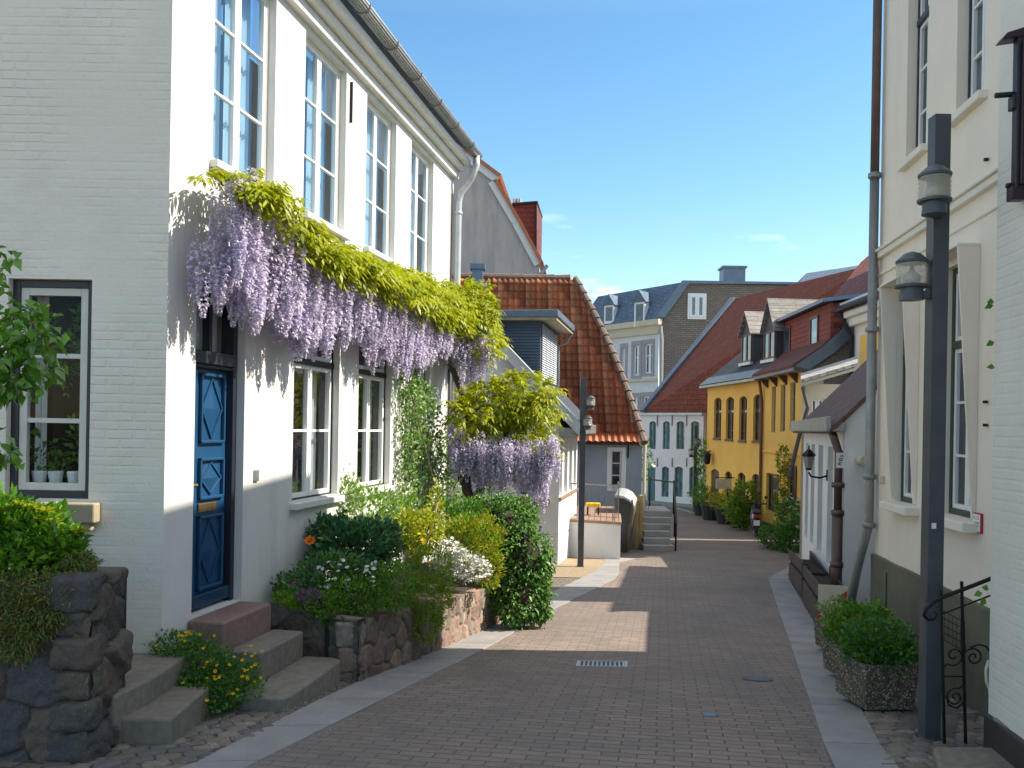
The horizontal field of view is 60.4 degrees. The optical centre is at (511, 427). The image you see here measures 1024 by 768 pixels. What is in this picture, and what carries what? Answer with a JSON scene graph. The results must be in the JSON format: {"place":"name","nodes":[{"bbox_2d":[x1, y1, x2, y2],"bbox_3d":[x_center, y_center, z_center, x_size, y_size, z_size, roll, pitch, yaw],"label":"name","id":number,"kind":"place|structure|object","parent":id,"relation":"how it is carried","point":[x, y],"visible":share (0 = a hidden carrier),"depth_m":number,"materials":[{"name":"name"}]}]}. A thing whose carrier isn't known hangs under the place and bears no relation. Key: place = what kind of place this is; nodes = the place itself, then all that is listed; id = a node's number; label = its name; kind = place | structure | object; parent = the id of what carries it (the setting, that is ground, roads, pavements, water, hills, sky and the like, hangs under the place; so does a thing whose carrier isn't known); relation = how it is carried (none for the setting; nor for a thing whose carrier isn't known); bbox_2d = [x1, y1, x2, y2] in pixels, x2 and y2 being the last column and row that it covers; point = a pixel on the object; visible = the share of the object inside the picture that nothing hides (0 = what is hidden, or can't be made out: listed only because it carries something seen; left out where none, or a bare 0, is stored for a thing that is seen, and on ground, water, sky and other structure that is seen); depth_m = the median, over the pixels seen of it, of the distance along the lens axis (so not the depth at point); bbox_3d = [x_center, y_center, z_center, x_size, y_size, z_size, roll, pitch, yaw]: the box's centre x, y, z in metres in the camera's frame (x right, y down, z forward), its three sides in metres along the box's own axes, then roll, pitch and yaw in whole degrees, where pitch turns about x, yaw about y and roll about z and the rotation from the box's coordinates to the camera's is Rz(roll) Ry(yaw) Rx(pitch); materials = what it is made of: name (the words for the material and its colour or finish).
{"place":"outdoors","nodes":[
{"label":"outdoors","id":0,"kind":"place"},
{"bbox_2d":[43,679,362,767],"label":"cobblestone pavement","id":1,"kind":"structure","parent":0,"point":[145,754],"depth_m":5.31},
{"bbox_2d":[298,555,492,613],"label":"flower bed soil","id":2,"kind":"structure","parent":0,"point":[462,586],"depth_m":10.82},
{"bbox_2d":[270,547,393,606],"bbox_3d":[-1.611,1.351,7.948,1.129,0.546,0.651,1,0,-10],"label":"daisy clump","id":3,"kind":"object","parent":2,"relation":"on","point":[314,578],"visible":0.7,"depth_m":7.89,"materials":[{"name":"green plant"}]},
{"bbox_2d":[303,509,408,578],"bbox_3d":[-1.501,1.174,8.601,1.088,0.758,0.910,1,0,-16],"label":"peony bush","id":4,"kind":"object","parent":2,"relation":"on","point":[329,530],"visible":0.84,"depth_m":8.56,"materials":[{"name":"green plant"}]},
{"bbox_2d":[185,166,571,572],"bbox_3d":[-0.578,0.015,10.401,2.206,4.604,8.886,1,0,10],"label":"wisteria","id":5,"kind":"object","parent":2,"relation":"on","point":[355,295],"visible":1,"depth_m":9.26,"materials":[{"name":"purple plant"}]},
{"bbox_2d":[338,463,426,553],"bbox_3d":[-1.435,0.919,9.743,1.272,1.068,1.202,1,0,-45],"label":"philadelphus bush","id":6,"kind":"object","parent":2,"relation":"on","point":[388,501],"visible":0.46,"depth_m":9.60,"materials":[{"name":"green plant"}]},
{"bbox_2d":[384,532,460,646],"bbox_3d":[-0.915,1.597,8.826,0.692,1.061,1.111,1,0,-36],"label":"broom bush","id":7,"kind":"object","parent":2,"relation":"on","point":[433,618],"visible":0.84,"depth_m":8.60,"materials":[{"name":"green plant"}]},
{"bbox_2d":[425,492,494,546],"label":"shrub","id":8,"kind":"object","parent":2,"relation":"on","point":[456,512],"visible":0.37,"depth_m":10.62,"materials":[{"name":"green plant"}]},
{"bbox_2d":[428,537,495,585],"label":"snow in summer","id":9,"kind":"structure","parent":2,"relation":"on","point":[471,559],"depth_m":9.32,"materials":[{"name":"white plant"}]},
{"bbox_2d":[0,504,981,767],"bbox_3d":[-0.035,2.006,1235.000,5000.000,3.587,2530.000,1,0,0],"label":"ground","id":10,"kind":"structure","parent":0,"point":[562,582],"depth_m":6.09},
{"bbox_2d":[0,245,71,471],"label":"rose shrub","id":11,"kind":"object","parent":10,"relation":"on","point":[17,347],"visible":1,"depth_m":4.66,"materials":[{"name":"green plant"}]},
{"bbox_2d":[0,566,132,763],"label":"stone wall","id":12,"kind":"structure","parent":10,"relation":"on","point":[56,697],"depth_m":4.96,"materials":[{"name":"grey stone"}]},
{"bbox_2d":[0,481,93,578],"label":"mint bush","id":13,"kind":"object","parent":12,"relation":"on","point":[35,534],"visible":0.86,"depth_m":5.25,"materials":[{"name":"green plant"}]},
{"bbox_2d":[0,549,104,670],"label":"heather mat","id":14,"kind":"object","parent":12,"relation":"on","point":[25,603],"visible":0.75,"depth_m":4.91,"materials":[{"name":"green plant"}]},
{"bbox_2d":[121,686,208,744],"bbox_3d":[-3.052,2.096,5.660,1.970,0.702,0.680,1,0,0],"label":"stone step","id":15,"kind":"object","parent":10,"relation":"on","point":[173,714],"visible":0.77,"depth_m":5.45,"materials":[{"name":"grey stone"}]},
{"bbox_2d":[106,653,188,744],"bbox_3d":[-3.165,1.938,5.750,1.739,0.700,1.000,1,0,0],"label":"stone step","id":16,"kind":"object","parent":15,"relation":"on","point":[149,678],"visible":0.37,"depth_m":5.69,"materials":[{"name":"grey stone"}]},
{"bbox_2d":[143,626,268,719],"bbox_3d":[-2.211,1.738,6.160,0.980,0.674,0.717,1,0,0],"label":"corydalis bush","id":17,"kind":"object","parent":10,"relation":"on","point":[205,675],"visible":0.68,"depth_m":6.17,"materials":[{"name":"green plant"}]},
{"bbox_2d":[188,601,270,697],"bbox_3d":[-2.226,1.856,6.963,0.297,0.810,0.776,1,0,11],"label":"stone step","id":18,"kind":"object","parent":10,"relation":"on","point":[236,624],"visible":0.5,"depth_m":6.79,"materials":[{"name":"red stone"}]},
{"bbox_2d":[0,0,482,652],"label":"wisteria house","id":19,"kind":"structure","parent":10,"relation":"on","point":[182,456],"depth_m":6.69,"materials":[{"name":"white paint"}]},
{"bbox_2d":[10,280,91,498],"bbox_3d":[-3.319,-0.278,6.453,0.599,1.575,0.190,1,0,0],"label":"window","id":20,"kind":"structure","parent":19,"relation":"in","point":[21,420],"depth_m":6.37,"materials":[{"name":"white wood"}]},
{"bbox_2d":[191,367,228,609],"bbox_3d":[-2.454,0.472,7.071,0.125,1.890,0.626,1,0,11],"label":"door","id":21,"kind":"structure","parent":19,"relation":"in","point":[208,587],"depth_m":7.11,"materials":[{"name":"blue wood"}]},
{"bbox_2d":[210,0,268,182],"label":"window","id":22,"kind":"structure","parent":19,"relation":"in","point":[236,51],"depth_m":7.48,"materials":[{"name":"white wood"}]},
{"bbox_2d":[290,321,344,509],"bbox_3d":[-2.054,-0.189,8.882,0.333,1.934,1.187,1,0,11],"label":"window","id":23,"kind":"structure","parent":19,"relation":"in","point":[323,365],"depth_m":9.08,"materials":[{"name":"wood"}]},
{"bbox_2d":[302,37,350,240],"bbox_3d":[-1.987,-2.925,8.976,0.333,1.820,1.103,1,0,11],"label":"window","id":24,"kind":"structure","parent":19,"relation":"in","point":[314,168],"depth_m":9.10,"materials":[{"name":"white wood"}]},
{"bbox_2d":[356,350,395,496],"bbox_3d":[-1.725,-0.183,10.503,0.333,1.934,1.187,1,0,11],"label":"window","id":25,"kind":"structure","parent":19,"relation":"in","point":[380,375],"depth_m":10.73,"materials":[{"name":"wood"}]},
{"bbox_2d":[363,99,399,267],"bbox_3d":[-1.662,-2.920,10.576,0.333,1.820,1.103,1,0,11],"label":"window","id":26,"kind":"structure","parent":19,"relation":"in","point":[371,207],"depth_m":10.74,"materials":[{"name":"white wood"}]},
{"bbox_2d":[402,357,432,487],"bbox_3d":[-1.396,-0.177,12.123,0.333,1.934,1.187,1,0,11],"label":"window","id":27,"kind":"structure","parent":19,"relation":"in","point":[423,374],"depth_m":12.39,"materials":[{"name":"wood"}]},
{"bbox_2d":[409,146,428,276],"bbox_3d":[-1.337,-2.914,12.176,0.333,1.820,1.103,1,0,11],"label":"window","id":28,"kind":"structure","parent":19,"relation":"in","point":[417,157],"depth_m":12.41,"materials":[{"name":"white wood"}]},
{"bbox_2d":[392,362,462,555],"bbox_3d":[-1.140,0.422,12.227,0.584,2.527,2.684,1,0,8],"label":"climbing rose","id":29,"kind":"object","parent":19,"relation":"attached to","point":[413,387],"visible":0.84,"depth_m":11.66,"materials":[{"name":"green plant"}]},
{"bbox_2d":[227,629,302,696],"bbox_3d":[-1.938,2.022,6.945,0.280,0.690,0.736,1,0,11],"label":"stone step","id":30,"kind":"object","parent":10,"relation":"on","point":[282,649],"visible":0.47,"depth_m":6.83,"materials":[{"name":"grey stone"}]},
{"bbox_2d":[237,656,339,713],"bbox_3d":[-1.653,2.142,6.723,0.370,0.500,1.134,1,0,11],"label":"stone step","id":31,"kind":"object","parent":10,"relation":"on","point":[300,681],"visible":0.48,"depth_m":6.56,"materials":[{"name":"grey stone"}]},
{"bbox_2d":[270,586,502,681],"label":"planter wall","id":32,"kind":"structure","parent":10,"relation":"on","point":[360,646],"depth_m":7.81,"materials":[{"name":"stone"}]},
{"bbox_2d":[268,587,318,609],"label":"bright ground cover","id":33,"kind":"object","parent":32,"relation":"on","point":[289,600],"visible":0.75,"depth_m":7.61,"materials":[{"name":"green plant"}]},
{"bbox_2d":[290,587,326,607],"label":"purple ground cover","id":34,"kind":"object","parent":32,"relation":"on","point":[306,592],"visible":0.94,"depth_m":7.52,"materials":[{"name":"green plant"}]},
{"bbox_2d":[302,555,419,627],"bbox_3d":[-1.307,1.434,7.739,1.080,0.613,0.585,1,0,-21],"label":"sedum cushion","id":35,"kind":"object","parent":32,"relation":"on","point":[385,599],"visible":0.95,"depth_m":7.72,"materials":[{"name":"green plant"}]},
{"bbox_2d":[390,477,450,561],"bbox_3d":[-0.989,0.992,9.604,0.725,0.885,0.874,1,0,0],"label":"golden euonymus","id":36,"kind":"object","parent":32,"relation":"on","point":[412,518],"visible":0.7,"depth_m":9.52,"materials":[{"name":"yellow plant"}]},
{"bbox_2d":[442,507,516,593],"bbox_3d":[-0.451,1.392,10.041,0.722,0.983,0.815,1,0,-36],"label":"orange tipped bush","id":37,"kind":"object","parent":32,"relation":"on","point":[470,526],"visible":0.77,"depth_m":9.95,"materials":[{"name":"green plant"}]},
{"bbox_2d":[180,558,634,767],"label":"granite slab strip","id":38,"kind":"object","parent":10,"relation":"on","point":[305,721],"visible":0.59,"depth_m":6.80,"materials":[{"name":"stone"}]},
{"bbox_2d":[321,64,548,274],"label":"grey gable house","id":39,"kind":"structure","parent":10,"relation":"on","point":[501,232],"depth_m":34.00,"materials":[{"name":"paint"}]},
{"bbox_2d":[459,486,558,628],"bbox_3d":[-0.070,1.643,11.044,1.047,1.803,1.540,1,0,-33],"label":"ivy bush","id":40,"kind":"object","parent":10,"relation":"on","point":[523,591],"visible":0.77,"depth_m":10.63,"materials":[{"name":"green plant"}]},
{"bbox_2d":[448,309,595,564],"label":"gable house","id":41,"kind":"structure","parent":10,"relation":"on","point":[531,335],"depth_m":19.37,"materials":[{"name":"paint"}]},
{"bbox_2d":[452,263,647,544],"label":"pantile house","id":42,"kind":"structure","parent":10,"relation":"on","point":[614,444],"depth_m":26.10,"materials":[{"name":"tile"}]},
{"bbox_2d":[611,451,620,487],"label":"window","id":43,"kind":"structure","parent":42,"relation":"in","point":[616,455],"depth_m":25.09,"materials":[{"name":"white wood"}]},
{"bbox_2d":[552,557,604,577],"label":"gravel verge","id":44,"kind":"structure","parent":10,"relation":"on","point":[566,567],"depth_m":18.42,"materials":[{"name":"gravel"}]},
{"bbox_2d":[577,378,594,566],"bbox_3d":[1.566,1.104,18.507,0.330,4.299,0.345,1,0,0],"label":"street lamp","id":45,"kind":"object","parent":44,"relation":"on","point":[585,425],"visible":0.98,"depth_m":18.54,"materials":[{"name":"metal"}]},
{"bbox_2d":[569,506,621,558],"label":"terrace","id":46,"kind":"structure","parent":10,"relation":"on","point":[602,538],"depth_m":20.71,"materials":[{"name":"paint"}]},
{"bbox_2d":[570,482,619,520],"bbox_3d":[2.017,1.762,21.213,1.262,0.865,1.377,1,0,0],"label":"terrace railing","id":47,"kind":"object","parent":46,"relation":"on","point":[612,517],"visible":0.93,"depth_m":20.82,"materials":[{"name":"metal"}]},
{"bbox_2d":[615,488,636,551],"bbox_3d":[3.004,2.455,23.250,0.512,1.635,1.524,1,0,11],"label":"bin shelter","id":48,"kind":"object","parent":10,"relation":"on","point":[626,496],"visible":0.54,"depth_m":22.60,"materials":[{"name":"paint"}]},
{"bbox_2d":[634,495,642,548],"bbox_3d":[3.449,2.611,23.950,0.205,1.553,0.200,1,0,0],"label":"timber post","id":49,"kind":"object","parent":10,"relation":"on","point":[638,531],"visible":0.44,"depth_m":23.86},
{"bbox_2d":[640,506,673,550],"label":"street steps","id":50,"kind":"structure","parent":10,"relation":"on","point":[656,527],"depth_m":24.13,"materials":[{"name":"concrete"}]},
{"bbox_2d":[647,477,676,550],"bbox_3d":[4.089,2.430,25.027,1.001,1.890,3.786,1,0,-21],"label":"step railing","id":51,"kind":"object","parent":10,"relation":"on","point":[675,513],"visible":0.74,"depth_m":24.21,"materials":[{"name":"metal"}]},
{"bbox_2d":[593,265,796,410],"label":"brick gable house","id":52,"kind":"structure","parent":10,"relation":"on","point":[648,330],"depth_m":62.36,"materials":[{"name":"brick"}]},
{"bbox_2d":[690,295,704,316],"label":"window","id":53,"kind":"structure","parent":52,"relation":"in","point":[697,302],"depth_m":61.87,"materials":[{"name":"white wood"}]},
{"bbox_2d":[690,438,706,509],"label":"climbing vine","id":54,"kind":"object","parent":10,"relation":"on","point":[699,473],"visible":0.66,"depth_m":40.83,"materials":[{"name":"green plant"}]},
{"bbox_2d":[660,504,801,567],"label":"kerb","id":55,"kind":"structure","parent":10,"relation":"on","point":[750,529],"depth_m":33.56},
{"bbox_2d":[688,425,699,511],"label":"street lamp","id":56,"kind":"object","parent":55,"relation":"on","point":[696,439],"visible":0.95,"depth_m":40.93,"materials":[{"name":"metal"}]},
{"bbox_2d":[686,482,715,515],"bbox_3d":[8.486,3.193,39.345,1.462,1.480,1.356,1,0,0],"label":"plant pot","id":57,"kind":"object","parent":55,"relation":"on","point":[697,510],"visible":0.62,"depth_m":39.15,"materials":[{"name":"black plastic"}]},
{"bbox_2d":[638,269,854,507],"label":"white teal house","id":58,"kind":"structure","parent":10,"relation":"on","point":[672,411],"depth_m":44.79,"materials":[{"name":"paint"}]},
{"bbox_2d":[662,467,668,496],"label":"window","id":59,"kind":"structure","parent":58,"relation":"in","point":[665,485],"depth_m":44.90,"materials":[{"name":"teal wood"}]},
{"bbox_2d":[675,467,682,496],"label":"window","id":60,"kind":"structure","parent":58,"relation":"in","point":[679,471],"depth_m":44.21,"materials":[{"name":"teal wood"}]},
{"bbox_2d":[677,421,684,448],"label":"window","id":61,"kind":"structure","parent":58,"relation":"in","point":[680,426],"depth_m":44.19,"materials":[{"name":"teal wood"}]},
{"bbox_2d":[699,298,816,513],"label":"yellow house","id":62,"kind":"structure","parent":10,"relation":"on","point":[733,420],"depth_m":36.38,"materials":[{"name":"paint"}]},
{"bbox_2d":[716,398,720,437],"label":"window","id":63,"kind":"structure","parent":62,"relation":"in","point":[718,403],"depth_m":39.36,"materials":[{"name":"brown wood"}]},
{"bbox_2d":[728,397,733,438],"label":"window","id":64,"kind":"structure","parent":62,"relation":"in","point":[731,401],"depth_m":37.75,"materials":[{"name":"brown wood"}]},
{"bbox_2d":[741,396,746,440],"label":"window","id":65,"kind":"structure","parent":62,"relation":"in","point":[744,401],"depth_m":36.12,"materials":[{"name":"brown wood"}]},
{"bbox_2d":[755,395,759,440],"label":"window","id":66,"kind":"structure","parent":62,"relation":"in","point":[757,414],"depth_m":34.62,"materials":[{"name":"brown wood"}]},
{"bbox_2d":[753,493,799,552],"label":"white rose bush","id":67,"kind":"object","parent":10,"relation":"on","point":[790,525],"visible":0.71,"depth_m":24.02,"materials":[{"name":"green plant"}]},
{"bbox_2d":[789,550,827,594],"bbox_3d":[5.176,2.551,15.454,0.400,0.756,2.731,1,0,13],"label":"wooden planter","id":68,"kind":"object","parent":10,"relation":"on","point":[797,563],"visible":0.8,"depth_m":15.16,"materials":[{"name":"wood"}]},
{"bbox_2d":[752,266,878,539],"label":"yellow house","id":69,"kind":"structure","parent":10,"relation":"on","point":[815,335],"depth_m":30.60,"materials":[{"name":"paint"}]},
{"bbox_2d":[768,473,778,510],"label":"window","id":70,"kind":"structure","parent":69,"relation":"in","point":[773,486],"depth_m":32.70,"materials":[{"name":"brown wood"}]},
{"bbox_2d":[771,444,793,537],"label":"house vine","id":71,"kind":"object","parent":69,"relation":"attached to","point":[782,470],"visible":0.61,"depth_m":29.54,"materials":[{"name":"green plant"}]},
{"bbox_2d":[790,465,796,514],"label":"window","id":72,"kind":"structure","parent":69,"relation":"in","point":[793,488],"depth_m":29.83,"materials":[{"name":"brown wood"}]},
{"bbox_2d":[787,356,857,557],"bbox_3d":[9.060,0.911,22.482,3.397,5.695,8.425,1,0,24],"label":"beige annex","id":73,"kind":"object","parent":10,"relation":"on","point":[814,396],"visible":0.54,"depth_m":21.50,"materials":[{"name":"paint"}]},
{"bbox_2d":[802,565,848,617],"bbox_3d":[4.452,2.373,12.520,0.420,0.744,2.907,1,0,15],"label":"wooden planter","id":74,"kind":"object","parent":10,"relation":"on","point":[817,589],"visible":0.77,"depth_m":11.91,"materials":[{"name":"wood"}]},
{"bbox_2d":[797,265,857,282],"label":"slate roof house","id":75,"kind":"structure","parent":10,"relation":"on","point":[810,275],"depth_m":48.82,"materials":[{"name":"beige paint"}]},
{"bbox_2d":[768,568,898,767],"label":"granite slab strip","id":76,"kind":"object","parent":10,"relation":"on","point":[848,735],"visible":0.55,"depth_m":6.83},
{"bbox_2d":[790,349,877,604],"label":"white cottage","id":77,"kind":"structure","parent":10,"relation":"on","point":[831,425],"depth_m":12.78,"materials":[{"name":"paint"}]},
{"bbox_2d":[802,446,827,480],"bbox_3d":[5.049,0.586,14.706,0.419,0.580,0.208,1,0,0],"label":"wall lantern","id":78,"kind":"object","parent":77,"relation":"attached to","point":[808,454],"depth_m":14.65,"materials":[{"name":"metal"}]},
{"bbox_2d":[835,288,878,375],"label":"cream corner house","id":79,"kind":"structure","parent":10,"relation":"on","point":[856,317],"depth_m":27.05,"materials":[{"name":"paint"}]},
{"bbox_2d":[847,246,879,279],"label":"red roof house","id":80,"kind":"structure","parent":10,"relation":"on","point":[862,267],"depth_m":35.32,"materials":[{"name":"tile"}]},
{"bbox_2d":[846,0,1000,716],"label":"cream house","id":81,"kind":"structure","parent":10,"relation":"on","point":[941,56],"depth_m":7.81,"materials":[{"name":"paint"}]},
{"bbox_2d":[901,329,911,502],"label":"window","id":82,"kind":"structure","parent":81,"relation":"in","point":[906,489],"depth_m":8.60,"materials":[{"name":"white wood"}]},
{"bbox_2d":[916,0,928,147],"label":"window","id":83,"kind":"structure","parent":81,"relation":"in","point":[923,5],"depth_m":8.43,"materials":[{"name":"white wood"}]},
{"bbox_2d":[949,267,970,517],"bbox_3d":[3.701,-0.308,7.074,0.128,2.055,0.699,1,0,6],"label":"window","id":84,"kind":"structure","parent":81,"relation":"in","point":[959,499],"depth_m":7.33,"materials":[{"name":"white wood"}]},
{"bbox_2d":[968,0,986,98],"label":"window","id":85,"kind":"structure","parent":81,"relation":"in","point":[977,8],"depth_m":7.17,"materials":[{"name":"white wood"}]},
{"bbox_2d":[983,0,1023,767],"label":"pale house","id":86,"kind":"structure","parent":10,"relation":"on","point":[1006,679],"depth_m":5.23,"materials":[{"name":"beige paint"}]},
{"bbox_2d":[974,298,993,606],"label":"ivy sprig","id":87,"kind":"object","parent":86,"relation":"attached to","point":[989,305],"visible":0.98,"depth_m":5.50,"materials":[{"name":"green plant"}]},
{"bbox_2d":[994,27,1023,201],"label":"wall bracket","id":88,"kind":"object","parent":86,"relation":"attached to","point":[1015,186],"depth_m":5.03,"materials":[{"name":"black metal"}]},
{"bbox_2d":[246,503,831,767],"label":"road","id":89,"kind":"structure","parent":0,"point":[691,629],"depth_m":7.10,"materials":[{"name":"brick"}]},
{"bbox_2d":[576,660,627,667],"bbox_3d":[0.863,2.264,8.423,0.520,0.045,0.300,1,0,0],"label":"drain grate","id":90,"kind":"object","parent":89,"relation":"on","point":[588,663],"visible":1,"depth_m":8.42,"materials":[{"name":"metal"}]},
{"bbox_2d":[696,492,725,520],"bbox_3d":[8.392,3.280,36.990,1.326,1.215,1.205,1,0,0],"label":"plant pot","id":91,"kind":"object","parent":89,"relation":"on","point":[708,513],"visible":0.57,"depth_m":36.72,"materials":[{"name":"black plastic"}]},
{"bbox_2d":[705,487,743,524],"bbox_3d":[8.601,3.116,35.115,1.664,1.477,1.641,1,0,0],"label":"plant pot","id":92,"kind":"object","parent":89,"relation":"on","point":[720,518],"visible":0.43,"depth_m":35.00,"materials":[{"name":"black plastic"}]},
{"bbox_2d":[722,478,760,529],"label":"laurel bush","id":93,"kind":"object","parent":89,"relation":"on","point":[740,515],"visible":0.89,"depth_m":32.41,"materials":[{"name":"green plant"}]},
{"bbox_2d":[745,495,767,536],"bbox_3d":[8.523,3.051,30.366,0.780,1.364,1.539,1,0,0],"label":"scooter","id":94,"kind":"object","parent":89,"relation":"on","point":[755,518],"visible":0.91,"depth_m":29.85,"materials":[{"name":"metal"}]},
{"bbox_2d":[221,0,883,385],"label":"sky","id":95,"kind":"structure","parent":0,"point":[656,143],"materials":[{"name":"blue"}]},
{"bbox_2d":[806,614,983,767],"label":"cobblestone pavement","id":96,"kind":"structure","parent":0,"point":[903,739],"depth_m":5.89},
{"bbox_2d":[814,618,836,646],"bbox_3d":[3.488,2.225,9.379,0.358,0.280,0.498,1,0,-6],"label":"concrete planter","id":97,"kind":"object","parent":96,"relation":"on","point":[817,629],"visible":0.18,"depth_m":9.51,"materials":[{"name":"concrete"}]},
{"bbox_2d":[810,592,859,626],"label":"variegated bush","id":98,"kind":"object","parent":97,"relation":"in","point":[827,605],"visible":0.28,"depth_m":9.35,"materials":[{"name":"green plant"}]},
{"bbox_2d":[821,633,841,673],"bbox_3d":[3.071,2.046,7.841,0.418,0.320,0.538,1,0,-6],"label":"concrete planter","id":99,"kind":"object","parent":96,"relation":"on","point":[828,647],"visible":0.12,"depth_m":7.94,"materials":[{"name":"concrete"}]},
{"bbox_2d":[817,594,900,647],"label":"parsley bush","id":100,"kind":"object","parent":99,"relation":"in","point":[855,609],"visible":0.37,"depth_m":7.80,"materials":[{"name":"green plant"}]},
{"bbox_2d":[833,648,918,710],"bbox_3d":[2.770,1.919,6.729,0.419,0.340,0.519,1,0,-6],"label":"concrete planter","id":101,"kind":"object","parent":96,"relation":"on","point":[867,688],"visible":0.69,"depth_m":6.49,"materials":[{"name":"concrete"}]},
{"bbox_2d":[835,611,918,678],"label":"parsley bush","id":102,"kind":"object","parent":101,"relation":"in","point":[858,644],"visible":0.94,"depth_m":6.59,"materials":[{"name":"green plant"}]},
{"bbox_2d":[894,114,952,740],"bbox_3d":[2.670,0.148,5.689,0.333,4.392,0.398,1,0,0],"label":"street lamp","id":103,"kind":"object","parent":96,"relation":"on","point":[936,173],"visible":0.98,"depth_m":5.73,"materials":[{"name":"metal"}]},
{"bbox_2d":[920,593,925,655],"bbox_3d":[2.699,1.294,5.784,0.002,0.400,0.063,1,0,0],"label":"access door","id":104,"kind":"structure","parent":103,"relation":"in","point":[922,620],"depth_m":5.78,"materials":[{"name":"metal"}]},
{"bbox_2d":[922,576,990,743],"bbox_3d":[2.894,1.464,5.639,0.558,1.124,0.066,1,0,0],"label":"stair railing","id":105,"kind":"object","parent":96,"relation":"on","point":[960,590],"visible":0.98,"depth_m":5.61,"materials":[{"name":"metal"}]},
{"bbox_2d":[933,747,1014,767],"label":"stone step","id":106,"kind":"object","parent":96,"relation":"on","point":[961,757],"visible":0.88,"depth_m":5.13,"materials":[{"name":"grey stone"}]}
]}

